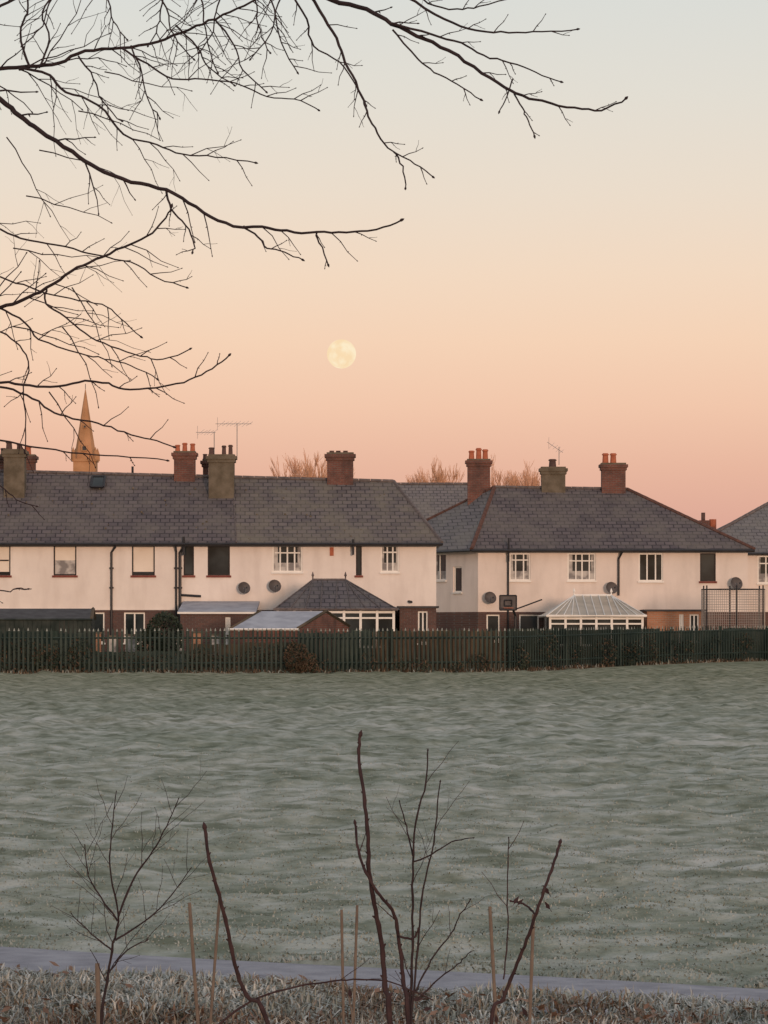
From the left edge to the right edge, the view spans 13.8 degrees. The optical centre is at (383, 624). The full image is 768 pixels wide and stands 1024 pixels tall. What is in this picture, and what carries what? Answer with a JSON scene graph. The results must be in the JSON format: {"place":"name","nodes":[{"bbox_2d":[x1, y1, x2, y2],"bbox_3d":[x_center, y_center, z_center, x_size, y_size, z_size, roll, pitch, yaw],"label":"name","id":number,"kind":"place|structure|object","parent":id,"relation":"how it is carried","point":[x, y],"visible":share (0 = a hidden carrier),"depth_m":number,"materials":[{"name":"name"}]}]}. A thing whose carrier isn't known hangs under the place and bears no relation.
{"place":"outdoors","nodes":[
{"label":"outdoors","id":0,"kind":"place"},
{"bbox_2d":[71,384,99,471],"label":"church spire","id":1,"kind":"structure","parent":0,"point":[80,461],"depth_m":401.07,"materials":[{"name":"stone"}]},
{"bbox_2d":[0,656,767,1023],"bbox_3d":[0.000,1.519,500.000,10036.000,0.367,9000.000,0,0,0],"label":"grass field","id":2,"kind":"structure","parent":0,"point":[638,718],"depth_m":28.03,"materials":[{"name":"green plant"}]},
{"bbox_2d":[2,631,83,672],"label":"wooden fence","id":3,"kind":"object","parent":2,"relation":"on","point":[54,634],"visible":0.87,"depth_m":104.58,"materials":[{"name":"green wood"}]},
{"bbox_2d":[0,636,92,672],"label":"hedge","id":4,"kind":"object","parent":2,"relation":"on","point":[53,666],"visible":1,"depth_m":104.10,"materials":[{"name":"green plant"}]},
{"bbox_2d":[0,607,95,670],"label":"garden shed","id":5,"kind":"structure","parent":2,"relation":"on","point":[54,619],"depth_m":107.50,"materials":[{"name":"wood"}]},
{"bbox_2d":[95,963,100,1023],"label":"bamboo cane","id":6,"kind":"object","parent":2,"relation":"on","point":[98,993],"visible":0.9,"depth_m":11.39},
{"bbox_2d":[52,761,206,1023],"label":"young tree","id":7,"kind":"object","parent":2,"relation":"on","point":[112,950],"visible":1,"depth_m":8.41,"materials":[{"name":"brown plant"}]},
{"bbox_2d":[86,650,185,670],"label":"wooden fence","id":8,"kind":"object","parent":2,"relation":"on","point":[152,654],"visible":0.31,"depth_m":107.47,"materials":[{"name":"green wood"}]},
{"bbox_2d":[134,611,182,650],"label":"evergreen bush","id":9,"kind":"object","parent":2,"relation":"on","point":[158,620],"visible":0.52,"depth_m":107.82,"materials":[{"name":"green plant"}]},
{"bbox_2d":[96,632,283,669],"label":"garden wall","id":10,"kind":"structure","parent":2,"relation":"on","point":[133,642],"depth_m":112.00,"materials":[{"name":"orange brick"}]},
{"bbox_2d":[86,644,297,672],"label":"shrubs","id":11,"kind":"object","parent":2,"relation":"on","point":[194,659],"visible":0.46,"depth_m":105.51,"materials":[{"name":"green plant"}]},
{"bbox_2d":[188,902,199,1023],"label":"bamboo cane","id":12,"kind":"object","parent":2,"relation":"on","point":[193,962],"visible":1,"depth_m":11.39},
{"bbox_2d":[209,891,220,1023],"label":"bamboo cane","id":13,"kind":"object","parent":2,"relation":"on","point":[214,963],"visible":0.93,"depth_m":11.40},
{"bbox_2d":[0,546,436,651],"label":"walls","id":14,"kind":"structure","parent":2,"relation":"on","point":[32,569],"depth_m":120.00,"materials":[{"name":"paint"}]},
{"bbox_2d":[0,546,399,643],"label":"window frames","id":15,"kind":"structure","parent":14,"relation":"attached to","point":[221,575],"depth_m":120.05,"materials":[{"name":"white plastic"}]},
{"bbox_2d":[0,547,397,640],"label":"window glass","id":16,"kind":"object","parent":15,"relation":"in","point":[143,560],"visible":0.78,"depth_m":120.08,"materials":[{"name":"black glass"}]},
{"bbox_2d":[0,537,442,635],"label":"gutters and pipes","id":17,"kind":"object","parent":14,"relation":"attached to","point":[183,544],"visible":0.91,"depth_m":119.72,"materials":[{"name":"black plastic"}]},
{"bbox_2d":[0,466,443,547],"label":"roof","id":18,"kind":"structure","parent":14,"relation":"on","point":[119,507],"depth_m":121.75,"materials":[{"name":"stone"}]},
{"bbox_2d":[1,442,28,497],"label":"chimney","id":19,"kind":"object","parent":18,"relation":"on","point":[14,473],"visible":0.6,"depth_m":122.48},
{"bbox_2d":[0,447,38,470],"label":"chimney","id":20,"kind":"object","parent":18,"relation":"on","point":[33,458],"visible":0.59,"depth_m":124.33,"materials":[{"name":"red brick"}]},
{"bbox_2d":[171,443,197,481],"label":"chimney","id":21,"kind":"object","parent":18,"relation":"on","point":[184,459],"visible":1,"depth_m":123.68,"materials":[{"name":"red brick"}]},
{"bbox_2d":[200,454,208,474],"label":"chimney","id":22,"kind":"object","parent":18,"relation":"on","point":[204,463],"visible":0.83,"depth_m":124.68,"materials":[{"name":"red brick"}]},
{"bbox_2d":[206,445,236,497],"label":"chimney","id":23,"kind":"object","parent":18,"relation":"on","point":[222,475],"visible":1,"depth_m":122.58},
{"bbox_2d":[196,426,215,453],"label":"tv aerial","id":24,"kind":"object","parent":23,"relation":"attached to","point":[197,432],"visible":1,"depth_m":123.49,"materials":[{"name":"metal"}]},
{"bbox_2d":[217,417,251,429],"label":"tv aerial","id":25,"kind":"object","parent":18,"relation":"on","point":[228,424],"visible":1,"depth_m":123.49,"materials":[{"name":"metal"}]},
{"bbox_2d":[325,451,355,484],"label":"chimney","id":26,"kind":"object","parent":18,"relation":"on","point":[339,468],"visible":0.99,"depth_m":123.68,"materials":[{"name":"red brick"}]},
{"bbox_2d":[238,582,249,593],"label":"satellite dish","id":27,"kind":"object","parent":14,"relation":"attached to","point":[243,587],"visible":1,"depth_m":119.71,"materials":[{"name":"metal"}]},
{"bbox_2d":[269,580,280,591],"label":"satellite dish","id":28,"kind":"object","parent":14,"relation":"attached to","point":[274,585],"visible":1,"depth_m":119.71,"materials":[{"name":"metal"}]},
{"bbox_2d":[177,601,259,666],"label":"brick extension","id":29,"kind":"object","parent":2,"relation":"on","point":[207,615],"visible":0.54,"depth_m":116.50,"materials":[{"name":"red brick"}]},
{"bbox_2d":[225,617,230,643],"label":"window frames","id":30,"kind":"structure","parent":29,"relation":"in","point":[227,619],"depth_m":116.54,"materials":[{"name":"white plastic"}]},
{"bbox_2d":[189,642,297,670],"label":"wooden fence","id":31,"kind":"object","parent":2,"relation":"on","point":[241,651],"visible":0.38,"depth_m":107.64,"materials":[{"name":"wood"}]},
{"bbox_2d":[228,610,349,670],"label":"garden shed","id":32,"kind":"structure","parent":2,"relation":"on","point":[327,620],"depth_m":110.29,"materials":[{"name":"grey"}]},
{"bbox_2d":[283,641,321,673],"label":"brown shrub","id":33,"kind":"object","parent":2,"relation":"on","point":[302,663],"visible":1,"depth_m":104.19,"materials":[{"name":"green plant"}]},
{"bbox_2d":[0,0,627,602],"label":"bare tree","id":34,"kind":"object","parent":2,"relation":"on","point":[136,58],"visible":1,"depth_m":7.03,"materials":[{"name":"brown plant"}]},
{"bbox_2d":[202,822,433,1023],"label":"bramble stem","id":35,"kind":"object","parent":2,"relation":"on","point":[239,980],"visible":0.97,"depth_m":6.60,"materials":[{"name":"brown plant"}]},
{"bbox_2d":[273,572,397,640],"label":"conservatory","id":36,"kind":"object","parent":2,"relation":"on","point":[353,606],"visible":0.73,"depth_m":113.56,"materials":[{"name":"stone"}]},
{"bbox_2d":[300,630,371,671],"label":"wooden fence","id":37,"kind":"object","parent":2,"relation":"on","point":[349,648],"visible":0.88,"depth_m":105.54,"materials":[{"name":"wood"}]},
{"bbox_2d":[340,910,344,1023],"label":"bamboo cane","id":38,"kind":"object","parent":2,"relation":"on","point":[342,966],"visible":0.92,"depth_m":11.40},
{"bbox_2d":[352,905,357,1023],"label":"bamboo cane","id":39,"kind":"object","parent":2,"relation":"on","point":[355,959],"visible":0.93,"depth_m":11.40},
{"bbox_2d":[0,962,767,1023],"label":"rough grass bank","id":40,"kind":"structure","parent":2,"relation":"on","point":[21,989],"depth_m":12.35,"materials":[{"name":"grey plant"}]},
{"bbox_2d":[0,625,767,672],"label":"palisade fence","id":41,"kind":"object","parent":2,"relation":"on","point":[316,638],"visible":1,"depth_m":105.17,"materials":[{"name":"metal"}]},
{"bbox_2d":[0,961,767,1023],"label":"dead leaves","id":42,"kind":"object","parent":2,"relation":"on","point":[46,1010],"visible":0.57,"depth_m":11.98,"materials":[{"name":"brown plant"}]},
{"bbox_2d":[1,657,766,673],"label":"dry grass verge","id":43,"kind":"structure","parent":2,"relation":"on","point":[531,669],"depth_m":105.81,"materials":[{"name":"brown plant"}]},
{"bbox_2d":[0,946,767,1023],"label":"footpath","id":44,"kind":"structure","parent":2,"relation":"on","point":[31,959],"depth_m":14.29,"materials":[{"name":"grey asphalt"}]},
{"bbox_2d":[340,976,431,1023],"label":"dead weed stem","id":45,"kind":"object","parent":2,"relation":"on","point":[349,993],"visible":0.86,"depth_m":9.00,"materials":[{"name":"brown plant"}]},
{"bbox_2d":[353,730,419,1023],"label":"young shrub","id":46,"kind":"object","parent":2,"relation":"on","point":[382,945],"visible":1,"depth_m":6.20,"materials":[{"name":"brown wood"}]},
{"bbox_2d":[295,652,490,672],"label":"fence foot shrubs","id":47,"kind":"object","parent":2,"relation":"on","point":[427,662],"visible":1,"depth_m":105.53,"materials":[{"name":"green plant"}]},
{"bbox_2d":[372,631,416,671],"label":"wooden fence","id":48,"kind":"object","parent":2,"relation":"on","point":[385,647],"visible":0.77,"depth_m":106.03,"materials":[{"name":"wood"}]},
{"bbox_2d":[269,448,540,486],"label":"distant bare trees","id":49,"kind":"object","parent":2,"relation":"on","point":[436,477],"visible":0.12,"depth_m":273.83,"materials":[{"name":"brown plant"}]},
{"bbox_2d":[397,606,438,666],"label":"brick extension","id":50,"kind":"object","parent":2,"relation":"on","point":[417,617],"visible":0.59,"depth_m":117.50,"materials":[{"name":"brick"}]},
{"bbox_2d":[417,611,427,644],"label":"window frames","id":51,"kind":"structure","parent":50,"relation":"in","point":[422,612],"depth_m":117.54,"materials":[{"name":"white plastic"}]},
{"bbox_2d":[419,613,425,630],"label":"window glass","id":52,"kind":"structure","parent":50,"relation":"in","point":[420,614],"depth_m":117.57,"materials":[{"name":"black glass"}]},
{"bbox_2d":[397,482,466,518],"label":"slate roof house","id":53,"kind":"structure","parent":2,"relation":"on","point":[428,499],"depth_m":162.27,"materials":[{"name":"stone"}]},
{"bbox_2d":[386,741,484,1023],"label":"young shrub","id":54,"kind":"object","parent":2,"relation":"on","point":[411,995],"visible":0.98,"depth_m":8.21,"materials":[{"name":"brown plant"}]},
{"bbox_2d":[420,630,503,671],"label":"wooden fence","id":55,"kind":"object","parent":2,"relation":"on","point":[448,648],"visible":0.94,"depth_m":106.51,"materials":[{"name":"wood"}]},
{"bbox_2d":[488,906,497,1023],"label":"bamboo cane","id":56,"kind":"object","parent":2,"relation":"on","point":[492,953],"visible":0.93,"depth_m":11.39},
{"bbox_2d":[499,595,541,628],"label":"basketball hoop","id":57,"kind":"object","parent":2,"relation":"on","point":[507,602],"visible":0.94,"depth_m":121.01,"materials":[{"name":"black plastic"}]},
{"bbox_2d":[482,821,561,1023],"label":"young shrub","id":58,"kind":"object","parent":2,"relation":"on","point":[513,973],"visible":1,"depth_m":6.80,"materials":[{"name":"brown wood"}]},
{"bbox_2d":[528,914,534,1023],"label":"bamboo cane","id":59,"kind":"object","parent":2,"relation":"on","point":[531,975],"visible":0.86,"depth_m":11.39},
{"bbox_2d":[507,628,626,669],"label":"wooden fence","id":60,"kind":"object","parent":2,"relation":"on","point":[600,637],"visible":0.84,"depth_m":109.68,"materials":[{"name":"wood"}]},
{"bbox_2d":[436,552,747,660],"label":"walls","id":61,"kind":"structure","parent":2,"relation":"on","point":[470,607],"depth_m":130.00,"materials":[{"name":"paint"}]},
{"bbox_2d":[485,592,495,602],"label":"satellite dish","id":62,"kind":"object","parent":61,"relation":"attached to","point":[490,597],"visible":1,"depth_m":129.71,"materials":[{"name":"metal"}]},
{"bbox_2d":[436,553,716,642],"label":"window frames","id":63,"kind":"structure","parent":61,"relation":"attached to","point":[582,579],"depth_m":130.05,"materials":[{"name":"white plastic"}]},
{"bbox_2d":[436,554,713,639],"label":"window glass","id":64,"kind":"object","parent":63,"relation":"in","point":[707,573],"visible":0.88,"depth_m":130.09,"materials":[{"name":"black glass"}]},
{"bbox_2d":[426,485,755,550],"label":"roof","id":65,"kind":"structure","parent":61,"relation":"on","point":[520,517],"depth_m":131.67,"materials":[{"name":"tile"}]},
{"bbox_2d":[465,448,492,504],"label":"chimney","id":66,"kind":"object","parent":65,"relation":"on","point":[478,475],"visible":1,"depth_m":134.28,"materials":[{"name":"red brick"}]},
{"bbox_2d":[538,459,567,492],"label":"chimney","id":67,"kind":"object","parent":65,"relation":"on","point":[552,478],"visible":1,"depth_m":133.68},
{"bbox_2d":[598,453,627,492],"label":"chimney","id":68,"kind":"object","parent":65,"relation":"on","point":[613,476],"visible":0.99,"depth_m":133.68,"materials":[{"name":"red brick"}]},
{"bbox_2d":[436,538,754,628],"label":"gutters and pipes","id":69,"kind":"object","parent":61,"relation":"attached to","point":[508,550],"visible":0.8,"depth_m":129.63,"materials":[{"name":"black plastic"}]},
{"bbox_2d":[606,582,617,593],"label":"satellite dish","id":70,"kind":"object","parent":61,"relation":"attached to","point":[612,585],"visible":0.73,"depth_m":129.71,"materials":[{"name":"metal"}]},
{"bbox_2d":[731,577,742,588],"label":"satellite dish","id":71,"kind":"object","parent":61,"relation":"attached to","point":[735,581],"visible":0.92,"depth_m":129.71,"materials":[{"name":"metal"}]},
{"bbox_2d":[537,588,646,662],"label":"conservatory","id":72,"kind":"object","parent":2,"relation":"on","point":[588,611],"visible":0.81,"depth_m":123.28,"materials":[{"name":"white plastic"}]},
{"bbox_2d":[502,629,764,669],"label":"hedge","id":73,"kind":"object","parent":2,"relation":"on","point":[610,654],"visible":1,"depth_m":111.38,"materials":[{"name":"green plant"}]},
{"bbox_2d":[640,609,701,658],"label":"brick extension","id":74,"kind":"object","parent":2,"relation":"on","point":[666,618],"visible":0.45,"depth_m":127.50,"materials":[{"name":"brick"}]},
{"bbox_2d":[680,616,696,629],"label":"window glass","id":75,"kind":"structure","parent":74,"relation":"in","point":[680,616],"depth_m":127.59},
{"bbox_2d":[679,614,698,642],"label":"window frames","id":76,"kind":"structure","parent":74,"relation":"in","point":[682,615],"depth_m":127.56,"materials":[{"name":"white plastic"}]},
{"bbox_2d":[627,628,764,665],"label":"wooden fence","id":77,"kind":"object","parent":2,"relation":"on","point":[698,644],"visible":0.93,"depth_m":115.75,"materials":[{"name":"wood"}]},
{"bbox_2d":[701,585,764,640],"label":"trampoline","id":78,"kind":"object","parent":2,"relation":"on","point":[704,604],"visible":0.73,"depth_m":122.58,"materials":[{"name":"metal"}]},
{"bbox_2d":[748,555,767,655],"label":"walls","id":79,"kind":"structure","parent":2,"relation":"on","point":[752,571],"depth_m":138.00,"materials":[{"name":"paint"}]},
{"bbox_2d":[717,502,767,554],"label":"roof","id":80,"kind":"structure","parent":79,"relation":"on","point":[750,528],"depth_m":139.82,"materials":[{"name":"grey tile"}]},
{"bbox_2d":[699,513,715,528],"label":"chimney","id":81,"kind":"object","parent":80,"relation":"on","point":[711,522],"visible":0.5,"depth_m":142.77,"materials":[{"name":"red brick"}]},
{"bbox_2d":[757,556,767,584],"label":"window frames","id":82,"kind":"structure","parent":79,"relation":"attached to","point":[765,582],"depth_m":138.05,"materials":[{"name":"white plastic"}]},
{"bbox_2d":[759,557,767,581],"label":"window glass","id":83,"kind":"object","parent":82,"relation":"in","point":[761,571],"visible":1,"depth_m":138.09,"materials":[{"name":"grey glass"}]},
{"bbox_2d":[0,0,767,528],"label":"sky","id":84,"kind":"structure","parent":0,"point":[591,287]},
{"bbox_2d":[327,339,355,368],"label":"moon","id":85,"kind":"object","parent":84,"relation":"in","point":[341,353],"visible":1,"depth_m":7974.10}
]}

